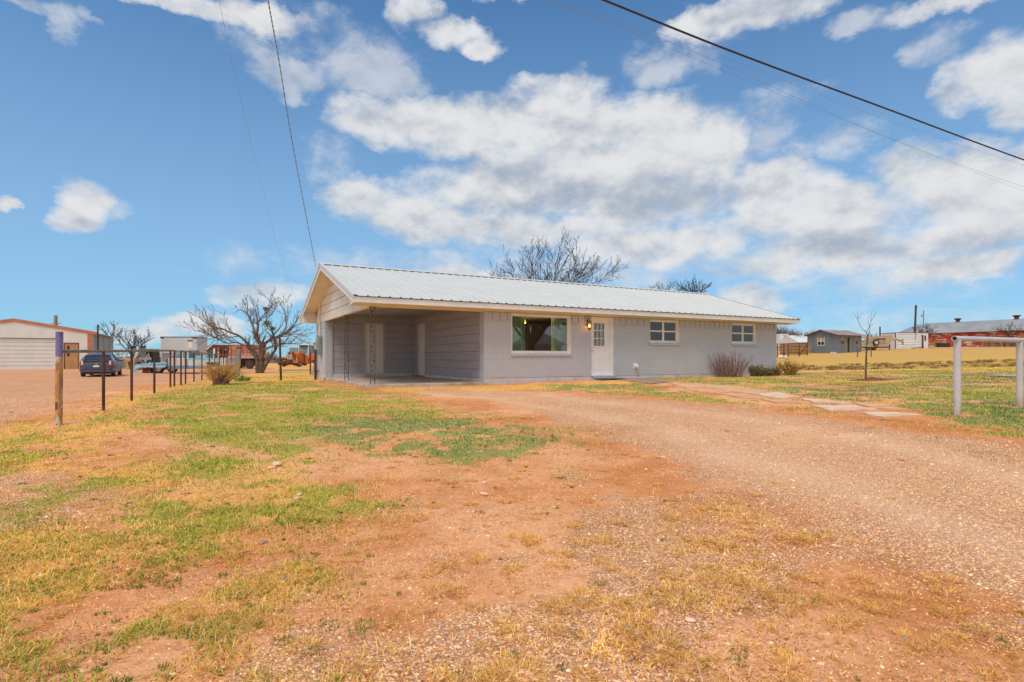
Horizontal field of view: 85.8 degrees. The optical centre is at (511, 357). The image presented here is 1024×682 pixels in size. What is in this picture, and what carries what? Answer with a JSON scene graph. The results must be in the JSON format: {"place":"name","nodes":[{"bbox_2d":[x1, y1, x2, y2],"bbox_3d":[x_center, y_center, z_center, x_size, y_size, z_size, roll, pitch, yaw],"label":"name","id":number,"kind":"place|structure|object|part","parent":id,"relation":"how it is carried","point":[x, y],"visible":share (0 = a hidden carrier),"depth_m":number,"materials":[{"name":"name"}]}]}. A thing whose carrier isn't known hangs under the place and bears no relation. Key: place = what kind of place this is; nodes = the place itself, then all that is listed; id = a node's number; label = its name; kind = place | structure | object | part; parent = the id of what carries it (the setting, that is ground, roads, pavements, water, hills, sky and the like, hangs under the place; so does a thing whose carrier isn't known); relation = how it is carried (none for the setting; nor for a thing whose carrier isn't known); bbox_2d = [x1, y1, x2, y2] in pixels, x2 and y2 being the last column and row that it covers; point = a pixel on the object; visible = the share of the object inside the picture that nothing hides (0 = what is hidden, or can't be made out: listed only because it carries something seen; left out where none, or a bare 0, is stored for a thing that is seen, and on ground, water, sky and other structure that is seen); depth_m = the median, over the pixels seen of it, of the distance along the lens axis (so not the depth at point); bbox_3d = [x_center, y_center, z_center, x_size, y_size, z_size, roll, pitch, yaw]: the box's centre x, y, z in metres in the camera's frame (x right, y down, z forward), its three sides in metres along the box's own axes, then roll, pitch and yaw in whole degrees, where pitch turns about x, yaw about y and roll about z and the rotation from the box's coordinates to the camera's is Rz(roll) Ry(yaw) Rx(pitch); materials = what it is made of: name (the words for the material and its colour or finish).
{"place":"outdoors","nodes":[
{"label":"outdoors","id":0,"kind":"place"},
{"bbox_2d":[125,359,141,368],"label":"loader bucket","id":1,"kind":"object","parent":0,"point":[127,362],"visible":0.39,"depth_m":47.00,"materials":[{"name":"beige metal"}]},
{"bbox_2d":[219,2,299,308],"bbox_3d":[-15.538,-7.881,36.929,0.448,5.560,48.531,0,0,-19],"label":"overhead wire","id":2,"kind":"object","parent":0,"point":[249,136],"visible":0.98,"depth_m":23.30,"materials":[{"name":"grey metal"}]},
{"bbox_2d":[265,352,312,362],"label":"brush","id":3,"kind":"object","parent":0,"point":[275,357],"visible":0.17,"depth_m":149.72,"materials":[{"name":"grey plant"}]},
{"bbox_2d":[0,347,1023,681],"bbox_3d":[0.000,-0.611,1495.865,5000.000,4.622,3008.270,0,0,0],"label":"ground","id":4,"kind":"structure","parent":0,"point":[20,387],"depth_m":4.07,"materials":[{"name":"brown soil"}]},
{"bbox_2d":[0,318,117,368],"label":"steel garage","id":5,"kind":"structure","parent":4,"relation":"on","point":[25,344],"depth_m":44.41,"materials":[{"name":"white metal"}]},
{"bbox_2d":[0,338,54,368],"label":"roll up door","id":6,"kind":"structure","parent":5,"relation":"in","point":[15,353],"depth_m":44.02,"materials":[{"name":"white metal"}]},
{"bbox_2d":[50,315,60,324],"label":"chimney","id":7,"kind":"object","parent":5,"relation":"on","point":[55,320],"visible":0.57,"depth_m":77.91,"materials":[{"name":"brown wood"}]},
{"bbox_2d":[65,343,77,368],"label":"door","id":8,"kind":"structure","parent":5,"relation":"in","point":[71,359],"depth_m":45.36,"materials":[{"name":"brown wood"}]},
{"bbox_2d":[97,325,98,349],"bbox_3d":[-30.091,-0.605,40.000,0.106,3.596,0.106,0,0,0],"label":"steel post","id":9,"kind":"object","parent":4,"relation":"on","point":[97,337],"visible":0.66,"depth_m":39.97,"materials":[{"name":"black metal"}]},
{"bbox_2d":[79,353,123,375],"bbox_3d":[-26.930,0.424,36.182,2.169,1.497,4.440,0,0,-29],"label":"parked hatchback","id":10,"kind":"object","parent":4,"relation":"on","point":[90,364],"visible":0.99,"depth_m":34.50,"materials":[{"name":"blue paint"}]},
{"bbox_2d":[96,319,129,349],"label":"bare tree","id":11,"kind":"object","parent":4,"relation":"on","point":[111,330],"visible":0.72,"depth_m":70.06,"materials":[{"name":"plant"}]},
{"bbox_2d":[55,332,174,424],"bbox_3d":[-8.873,0.367,13.046,0.119,1.541,9.938,0,0,-23],"label":"pipe fence","id":12,"kind":"object","parent":4,"relation":"on","point":[59,351],"visible":0.81,"depth_m":9.29,"materials":[{"name":"metal"}]},
{"bbox_2d":[116,354,129,357],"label":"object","id":13,"kind":"structure","parent":4,"relation":"on","point":[122,356],"depth_m":92.00,"materials":[{"name":"white paint"}]},
{"bbox_2d":[116,358,135,367],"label":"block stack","id":14,"kind":"object","parent":4,"relation":"on","point":[123,364],"visible":0.22,"depth_m":49.95,"materials":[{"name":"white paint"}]},
{"bbox_2d":[112,327,154,353],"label":"bare tree","id":15,"kind":"object","parent":4,"relation":"on","point":[135,338],"visible":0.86,"depth_m":61.97,"materials":[{"name":"grey plant"}]},
{"bbox_2d":[123,346,151,367],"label":"skid loader","id":16,"kind":"object","parent":4,"relation":"on","point":[139,355],"visible":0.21,"depth_m":52.46,"materials":[{"name":"white paint"}]},
{"bbox_2d":[133,363,167,372],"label":"truck front clip","id":17,"kind":"object","parent":4,"relation":"on","point":[149,369],"visible":0.84,"depth_m":40.94,"materials":[{"name":"blue paint"}]},
{"bbox_2d":[145,349,159,362],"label":"equipment cab","id":18,"kind":"object","parent":4,"relation":"on","point":[149,354],"visible":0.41,"depth_m":58.04,"materials":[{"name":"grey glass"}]},
{"bbox_2d":[160,337,207,361],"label":"trailer","id":19,"kind":"object","parent":4,"relation":"on","point":[177,343],"visible":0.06,"depth_m":60.01,"materials":[{"name":"metal"}]},
{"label":"side door","id":20,"kind":"part","parent":19,"relation":"part of","materials":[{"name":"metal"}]},
{"bbox_2d":[156,350,234,372],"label":"pickup truck","id":21,"kind":"object","parent":4,"relation":"on","point":[189,360],"visible":0.55,"depth_m":41.11,"materials":[{"name":"white paint"}]},
{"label":"cab windows","id":22,"kind":"part","parent":21,"relation":"part of","materials":[{"name":"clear glass"}]},
{"bbox_2d":[180,350,231,384],"bbox_3d":[-15.624,0.527,28.980,0.060,1.569,22.953,0,0,-23],"label":"pipe fence","id":23,"kind":"object","parent":4,"relation":"on","point":[193,352],"visible":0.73,"depth_m":21.39,"materials":[{"name":"metal"}]},
{"bbox_2d":[207,347,218,357],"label":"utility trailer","id":24,"kind":"object","parent":4,"relation":"on","point":[212,351],"depth_m":66.00,"materials":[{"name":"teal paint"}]},
{"bbox_2d":[199,358,244,384],"bbox_3d":[-9.674,0.445,18.324,1.500,0.993,1.565,0,0,-29],"label":"dead bush","id":25,"kind":"object","parent":4,"relation":"on","point":[224,375],"visible":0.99,"depth_m":18.12,"materials":[{"name":"beige plant"}]},
{"bbox_2d":[206,344,265,368],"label":"dump truck","id":26,"kind":"object","parent":4,"relation":"on","point":[247,360],"visible":0.43,"depth_m":56.00,"materials":[{"name":"red paint"}]},
{"bbox_2d":[235,347,241,376],"bbox_3d":[-14.422,0.288,29.000,0.370,1.700,0.200,0,0,0],"label":"wood post","id":27,"kind":"object","parent":4,"relation":"on","point":[238,354],"visible":0.79,"depth_m":28.92,"materials":[{"name":"grey wood"}]},
{"bbox_2d":[234,374,250,380],"bbox_3d":[-10.560,0.750,21.503,1.059,0.374,0.755,0,0,0],"label":"leafy clump","id":28,"kind":"object","parent":4,"relation":"on","point":[241,378],"visible":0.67,"depth_m":21.42,"materials":[{"name":"green plant"}]},
{"bbox_2d":[175,285,316,372],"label":"mesquite tree","id":29,"kind":"object","parent":4,"relation":"on","point":[261,365],"visible":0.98,"depth_m":41.60,"materials":[{"name":"brown plant"}]},
{"bbox_2d":[245,381,273,382],"bbox_3d":[-9.001,0.860,19.640,1.003,0.060,0.060,0,0,-5],"label":"loose pipe","id":30,"kind":"object","parent":4,"relation":"on","point":[259,381],"visible":0.89,"depth_m":19.62,"materials":[{"name":"yellow metal"}]},
{"bbox_2d":[271,461,281,465],"bbox_3d":[-2.500,1.125,5.849,0.124,0.056,0.133,0,0,21],"label":"stone","id":31,"kind":"object","parent":4,"relation":"on","point":[277,463],"visible":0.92,"depth_m":5.81,"materials":[{"name":"beige stone"}]},
{"bbox_2d":[279,336,281,379],"bbox_3d":[-9.510,0.058,22.600,0.145,1.944,0.087,0,0,0],"label":"steel post","id":32,"kind":"object","parent":4,"relation":"on","point":[280,364],"visible":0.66,"depth_m":22.56,"materials":[{"name":"metal"}]},
{"bbox_2d":[278,347,306,365],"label":"wheel loader","id":33,"kind":"object","parent":4,"relation":"on","point":[293,349],"visible":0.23,"depth_m":100.79,"materials":[{"name":"orange metal"}]},
{"bbox_2d":[282,344,314,366],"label":"farm tractor","id":34,"kind":"object","parent":4,"relation":"on","point":[300,357],"visible":0.82,"depth_m":73.57,"materials":[{"name":"orange paint"}]},
{"bbox_2d":[314,350,316,379],"bbox_3d":[-8.425,0.343,23.600,0.106,1.394,0.106,0,0,0],"label":"steel post","id":35,"kind":"object","parent":4,"relation":"on","point":[315,364],"visible":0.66,"depth_m":23.55,"materials":[{"name":"metal"}]},
{"bbox_2d":[0,367,1023,681],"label":"grass","id":36,"kind":"structure","parent":4,"relation":"on","point":[1008,413],"depth_m":6.00,"materials":[{"name":"green plant"}]},
{"bbox_2d":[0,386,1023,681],"bbox_3d":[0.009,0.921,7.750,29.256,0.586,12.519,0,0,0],"label":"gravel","id":37,"kind":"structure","parent":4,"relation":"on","point":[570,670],"depth_m":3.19,"materials":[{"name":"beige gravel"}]},
{"bbox_2d":[0,400,1023,681],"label":"weeds","id":38,"kind":"object","parent":4,"relation":"on","point":[368,620],"visible":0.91,"depth_m":2.90,"materials":[{"name":"green plant"}]},
{"bbox_2d":[299,263,800,387],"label":"brick house","id":39,"kind":"structure","parent":4,"relation":"on","point":[382,327],"depth_m":21.80,"materials":[{"name":"paint"}]},
{"bbox_2d":[268,0,315,266],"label":"service cable","id":40,"kind":"object","parent":39,"relation":"attached to","point":[288,121],"visible":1,"depth_m":14.98,"materials":[{"name":"grey metal"}]},
{"bbox_2d":[365,323,382,372],"bbox_3d":[-6.002,-0.413,23.981,0.833,2.166,0.115,0,0,-29],"label":"carport door","id":41,"kind":"structure","parent":39,"relation":"in","point":[378,327],"depth_m":24.03,"materials":[{"name":"white paint"}]},
{"bbox_2d":[418,323,424,374],"bbox_3d":[-3.936,-0.368,23.984,0.115,2.256,0.992,0,0,-29],"label":"carport door","id":42,"kind":"structure","parent":39,"relation":"in","point":[421,327],"depth_m":24.04,"materials":[{"name":"white paint"}]},
{"bbox_2d":[512,316,524,350],"bbox_3d":[0.174,-0.465,19.411,0.620,2.090,0.086,0,0,-29],"label":"curtain","id":43,"kind":"object","parent":39,"relation":"hanging from","point":[518,333],"visible":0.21,"depth_m":19.45,"materials":[{"name":"green fabric"}]},
{"bbox_2d":[511,313,572,355],"bbox_3d":[1.058,-0.799,19.617,2.550,1.479,0.160,0,0,-29],"label":"window","id":44,"kind":"structure","parent":39,"relation":"in","point":[568,318],"depth_m":19.74,"materials":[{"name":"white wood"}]},
{"bbox_2d":[551,318,565,350],"bbox_3d":[1.728,-0.465,20.260,0.640,2.090,0.085,0,0,-29],"label":"curtain","id":45,"kind":"object","parent":39,"relation":"hanging from","point":[558,334],"visible":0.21,"depth_m":20.23,"materials":[{"name":"green fabric"}]},
{"bbox_2d":[592,318,607,373],"bbox_3d":[3.323,-0.429,20.854,0.798,2.108,0.115,0,0,-29],"label":"front door","id":46,"kind":"structure","parent":39,"relation":"in","point":[599,353],"depth_m":20.89,"materials":[{"name":"white paint"}]},
{"bbox_2d":[649,319,679,344],"bbox_3d":[6.201,-1.027,22.427,1.650,1.024,0.160,0,0,-29],"label":"window","id":47,"kind":"structure","parent":39,"relation":"in","point":[662,332],"depth_m":22.43,"materials":[{"name":"white glass"}]},
{"bbox_2d":[732,323,756,345],"bbox_3d":[10.400,-1.042,24.721,1.660,0.994,0.160,0,0,-29],"label":"window","id":48,"kind":"structure","parent":39,"relation":"in","point":[743,334],"depth_m":24.75,"materials":[{"name":"white glass"}]},
{"bbox_2d":[487,223,629,284],"bbox_3d":[2.905,-4.301,40.041,10.753,10.525,7.026,0,0,0],"label":"bare tree","id":49,"kind":"object","parent":4,"relation":"on","point":[574,279],"visible":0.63,"depth_m":39.45,"materials":[{"name":"brown plant"}]},
{"bbox_2d":[611,378,671,383],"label":"concrete walk","id":50,"kind":"structure","parent":4,"relation":"on","point":[648,381],"depth_m":19.45,"materials":[{"name":"grey concrete"}]},
{"bbox_2d":[594,378,625,378],"bbox_3d":[3.643,0.778,20.466,1.100,0.018,0.560,0,0,-29],"label":"door mat","id":51,"kind":"object","parent":50,"relation":"on","point":[609,378],"depth_m":20.46,"materials":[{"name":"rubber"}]},
{"bbox_2d":[649,279,678,289],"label":"bare tree","id":52,"kind":"object","parent":4,"relation":"on","point":[667,286],"visible":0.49,"depth_m":61.83,"materials":[{"name":"plant"}]},
{"bbox_2d":[668,382,707,387],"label":"flagstone","id":53,"kind":"object","parent":4,"relation":"on","point":[687,385],"visible":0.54,"depth_m":16.44,"materials":[{"name":"beige stone"}]},
{"bbox_2d":[685,617,695,621],"bbox_3d":[0.797,1.171,2.460,0.047,0.020,0.036,0,0,21],"label":"stone","id":54,"kind":"object","parent":4,"relation":"on","point":[688,619],"visible":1,"depth_m":2.45,"materials":[{"name":"white stone"}]},
{"bbox_2d":[675,275,712,292],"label":"bare tree","id":55,"kind":"object","parent":4,"relation":"on","point":[693,288],"visible":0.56,"depth_m":51.85,"materials":[{"name":"plant"}]},
{"bbox_2d":[683,387,732,392],"bbox_3d":[5.171,0.902,14.497,0.699,0.147,2.246,0,0,0],"label":"flagstone","id":56,"kind":"object","parent":4,"relation":"on","point":[708,390],"visible":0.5,"depth_m":14.22,"materials":[{"name":"beige stone"}]},
{"bbox_2d":[699,384,738,388],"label":"flagstone","id":57,"kind":"object","parent":4,"relation":"on","point":[719,387],"visible":0.4,"depth_m":15.41,"materials":[{"name":"beige stone"}]},
{"bbox_2d":[708,351,752,376],"bbox_3d":[9.338,0.208,23.333,2.063,1.317,1.707,0,0,38],"label":"twiggy shrub","id":58,"kind":"object","parent":4,"relation":"on","point":[725,372],"visible":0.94,"depth_m":23.21,"materials":[{"name":"brown plant"}]},
{"bbox_2d":[713,392,760,399],"bbox_3d":[5.203,0.901,12.558,0.440,0.133,2.129,0,0,0],"label":"flagstone","id":59,"kind":"object","parent":4,"relation":"on","point":[742,395],"visible":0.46,"depth_m":12.52,"materials":[{"name":"beige stone"}]},
{"bbox_2d":[716,389,769,393],"bbox_3d":[5.869,0.881,13.924,0.775,0.117,1.745,0,0,-10],"label":"flagstone","id":60,"kind":"object","parent":4,"relation":"on","point":[744,391],"visible":0.46,"depth_m":13.68,"materials":[{"name":"beige stone"}]},
{"bbox_2d":[747,363,768,375],"bbox_3d":[10.682,0.573,23.871,1.053,0.741,0.856,0,0,5],"label":"leafy shrub","id":61,"kind":"object","parent":4,"relation":"on","point":[756,370],"visible":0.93,"depth_m":23.83,"materials":[{"name":"green plant"}]},
{"bbox_2d":[765,365,781,375],"bbox_3d":[11.647,0.629,24.404,1.208,0.622,0.880,0,0,-12],"label":"leafy shrub","id":62,"kind":"object","parent":4,"relation":"on","point":[774,372],"visible":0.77,"depth_m":24.24,"materials":[{"name":"green plant"}]},
{"bbox_2d":[751,392,799,398],"bbox_3d":[5.925,0.879,12.422,0.707,0.130,1.681,0,0,6],"label":"flagstone","id":63,"kind":"object","parent":4,"relation":"on","point":[777,395],"visible":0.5,"depth_m":12.24,"materials":[{"name":"beige stone"}]},
{"bbox_2d":[777,343,784,356],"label":"pipe gate","id":64,"kind":"structure","parent":4,"relation":"on","point":[783,353],"depth_m":57.98,"materials":[{"name":"metal"}]},
{"bbox_2d":[776,334,788,346],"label":"white tank","id":65,"kind":"object","parent":4,"relation":"on","point":[779,337],"visible":0.4,"depth_m":100.24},
{"bbox_2d":[762,399,804,403],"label":"flagstone","id":66,"kind":"object","parent":4,"relation":"on","point":[783,401],"visible":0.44,"depth_m":10.82,"materials":[{"name":"beige stone"}]},
{"bbox_2d":[776,325,800,334],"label":"brush","id":67,"kind":"object","parent":4,"relation":"on","point":[786,331],"visible":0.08,"depth_m":119.18,"materials":[{"name":"plant"}]},
{"bbox_2d":[776,359,804,374],"bbox_3d":[12.638,0.425,24.983,1.570,0.825,0.997,0,0,-29],"label":"leafy shrub","id":68,"kind":"object","parent":4,"relation":"on","point":[788,368],"visible":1,"depth_m":24.84,"materials":[{"name":"beige plant"}]},
{"bbox_2d":[776,335,806,349],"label":"house","id":69,"kind":"structure","parent":4,"relation":"on","point":[792,339],"depth_m":94.69,"materials":[{"name":"white metal"}]},
{"bbox_2d":[787,343,799,356],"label":"pipe gate","id":70,"kind":"structure","parent":4,"relation":"on","point":[788,349],"depth_m":59.98,"materials":[{"name":"brown metal"}]},
{"bbox_2d":[779,343,811,354],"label":"dry weeds","id":71,"kind":"object","parent":4,"relation":"on","point":[802,353],"visible":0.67,"depth_m":65.91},
{"bbox_2d":[783,331,811,337],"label":"bare tree","id":72,"kind":"object","parent":4,"relation":"on","point":[799,335],"visible":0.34,"depth_m":96.14,"materials":[{"name":"grey plant"}]},
{"bbox_2d":[799,342,807,355],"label":"pipe gate","id":73,"kind":"structure","parent":4,"relation":"on","point":[804,348],"depth_m":61.97,"materials":[{"name":"brown metal"}]},
{"bbox_2d":[798,398,852,403],"bbox_3d":[5.908,0.868,10.617,0.431,0.138,1.597,0,0,0],"label":"flagstone","id":74,"kind":"object","parent":4,"relation":"on","point":[819,400],"visible":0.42,"depth_m":10.41,"materials":[{"name":"beige stone"}]},
{"bbox_2d":[804,330,865,352],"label":"corrugated shed","id":75,"kind":"structure","parent":4,"relation":"on","point":[829,341],"depth_m":68.46,"materials":[{"name":"grey metal"}]},
{"bbox_2d":[817,337,824,345],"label":"window","id":76,"kind":"structure","parent":75,"relation":"in","point":[822,339],"depth_m":68.70,"materials":[{"name":"beige paint"}]},
{"bbox_2d":[847,337,848,352],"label":"door","id":77,"kind":"structure","parent":75,"relation":"in","point":[847,337],"depth_m":68.35,"materials":[{"name":"wood"}]},
{"bbox_2d":[810,405,877,411],"bbox_3d":[5.515,0.875,9.209,0.673,0.148,1.013,0,0,10],"label":"flagstone","id":78,"kind":"object","parent":4,"relation":"on","point":[834,408],"visible":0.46,"depth_m":9.04,"materials":[{"name":"beige stone"}]},
{"bbox_2d":[847,377,891,380],"bbox_3d":[12.351,0.739,18.724,1.701,0.176,0.819,0,0,-14],"label":"soil mound","id":79,"kind":"object","parent":4,"relation":"on","point":[873,379],"visible":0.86,"depth_m":18.59,"materials":[{"name":"brown soil"}]},
{"bbox_2d":[852,309,876,378],"bbox_3d":[11.968,-0.450,18.696,0.846,2.510,0.072,0,0,0],"label":"sapling","id":80,"kind":"object","parent":79,"relation":"on","point":[867,345],"visible":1,"depth_m":18.69,"materials":[{"name":"brown plant"}]},
{"bbox_2d":[864,331,876,339],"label":"brush","id":81,"kind":"object","parent":4,"relation":"on","point":[870,338],"visible":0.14,"depth_m":140.53,"materials":[{"name":"beige plant"}]},
{"bbox_2d":[852,402,908,409],"bbox_3d":[6.184,0.850,9.281,0.458,0.120,1.401,0,0,18],"label":"flagstone","id":82,"kind":"object","parent":4,"relation":"on","point":[879,406],"visible":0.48,"depth_m":9.08,"materials":[{"name":"beige stone"}]},
{"bbox_2d":[862,335,903,350],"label":"stock trailer","id":83,"kind":"object","parent":4,"relation":"on","point":[882,341],"visible":0.79,"depth_m":76.01,"materials":[{"name":"beige paint"}]},
{"bbox_2d":[855,412,922,417],"bbox_3d":[5.560,0.874,8.174,0.583,0.142,0.667,0,0,0],"label":"flagstone","id":84,"kind":"object","parent":4,"relation":"on","point":[886,414],"visible":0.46,"depth_m":8.01,"materials":[{"name":"beige stone"}]},
{"bbox_2d":[881,332,928,348],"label":"white shed","id":85,"kind":"structure","parent":4,"relation":"on","point":[914,340],"depth_m":82.09,"materials":[{"name":"white metal"}]},
{"bbox_2d":[922,335,925,346],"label":"door","id":86,"kind":"structure","parent":85,"relation":"in","point":[923,336],"depth_m":82.14,"materials":[{"name":"wood"}]},
{"bbox_2d":[914,305,917,331],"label":"utility pole","id":87,"kind":"object","parent":4,"relation":"on","point":[915,314],"visible":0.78,"depth_m":89.90,"materials":[{"name":"brown wood"}]},
{"bbox_2d":[912,324,937,339],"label":"bare tree","id":88,"kind":"object","parent":4,"relation":"on","point":[930,330],"visible":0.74,"depth_m":84.14,"materials":[{"name":"plant"}]},
{"bbox_2d":[929,340,946,346],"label":"dry weeds","id":89,"kind":"object","parent":4,"relation":"on","point":[933,342],"visible":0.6,"depth_m":92.10,"materials":[{"name":"beige plant"}]},
{"bbox_2d":[935,343,949,346],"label":"water trough","id":90,"kind":"object","parent":4,"relation":"on","point":[943,344],"visible":0.78,"depth_m":90.00,"materials":[{"name":"black plastic"}]},
{"bbox_2d":[951,336,1023,414],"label":"white pipe rail","id":91,"kind":"object","parent":4,"relation":"on","point":[956,340],"visible":0.86,"depth_m":8.18,"materials":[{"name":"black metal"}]},
{"bbox_2d":[981,342,1015,346],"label":"brush","id":92,"kind":"object","parent":4,"relation":"on","point":[1000,344],"visible":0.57,"depth_m":89.40,"materials":[{"name":"beige plant"}]},
{"bbox_2d":[985,375,1015,375],"bbox_3d":[17.661,0.628,19.549,1.100,0.030,0.700,0,0,0],"label":"meter cover","id":93,"kind":"object","parent":4,"relation":"on","point":[1000,375],"visible":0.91,"depth_m":19.28,"materials":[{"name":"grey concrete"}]},
{"bbox_2d":[991,321,1023,346],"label":"bare tree","id":94,"kind":"object","parent":4,"relation":"on","point":[1007,334],"visible":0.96,"depth_m":88.01,"materials":[{"name":"brown plant"}]},
{"bbox_2d":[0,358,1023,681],"bbox_3d":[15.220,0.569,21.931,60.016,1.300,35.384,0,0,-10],"label":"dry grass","id":95,"kind":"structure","parent":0,"point":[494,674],"depth_m":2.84,"materials":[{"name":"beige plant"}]},
{"bbox_2d":[0,0,1023,357],"label":"sky","id":96,"kind":"structure","parent":0,"point":[428,135],"materials":[{"name":"blue"}]},
{"bbox_2d":[546,0,1016,184],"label":"overhead wire","id":97,"kind":"object","parent":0,"point":[761,81],"visible":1,"depth_m":23.32,"materials":[{"name":"black metal"}]},
{"bbox_2d":[552,0,1020,189],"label":"overhead wire","id":98,"kind":"object","parent":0,"point":[770,90],"visible":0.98,"depth_m":25.78,"materials":[{"name":"black metal"}]},
{"bbox_2d":[601,0,1023,160],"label":"service cable","id":99,"kind":"object","parent":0,"point":[694,36],"visible":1,"depth_m":10.55,"materials":[{"name":"black rubber"}]},
{"bbox_2d":[900,315,1023,346],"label":"red barn","id":100,"kind":"structure","parent":0,"point":[946,332],"depth_m":105.36,"materials":[{"name":"grey metal"}]}
]}

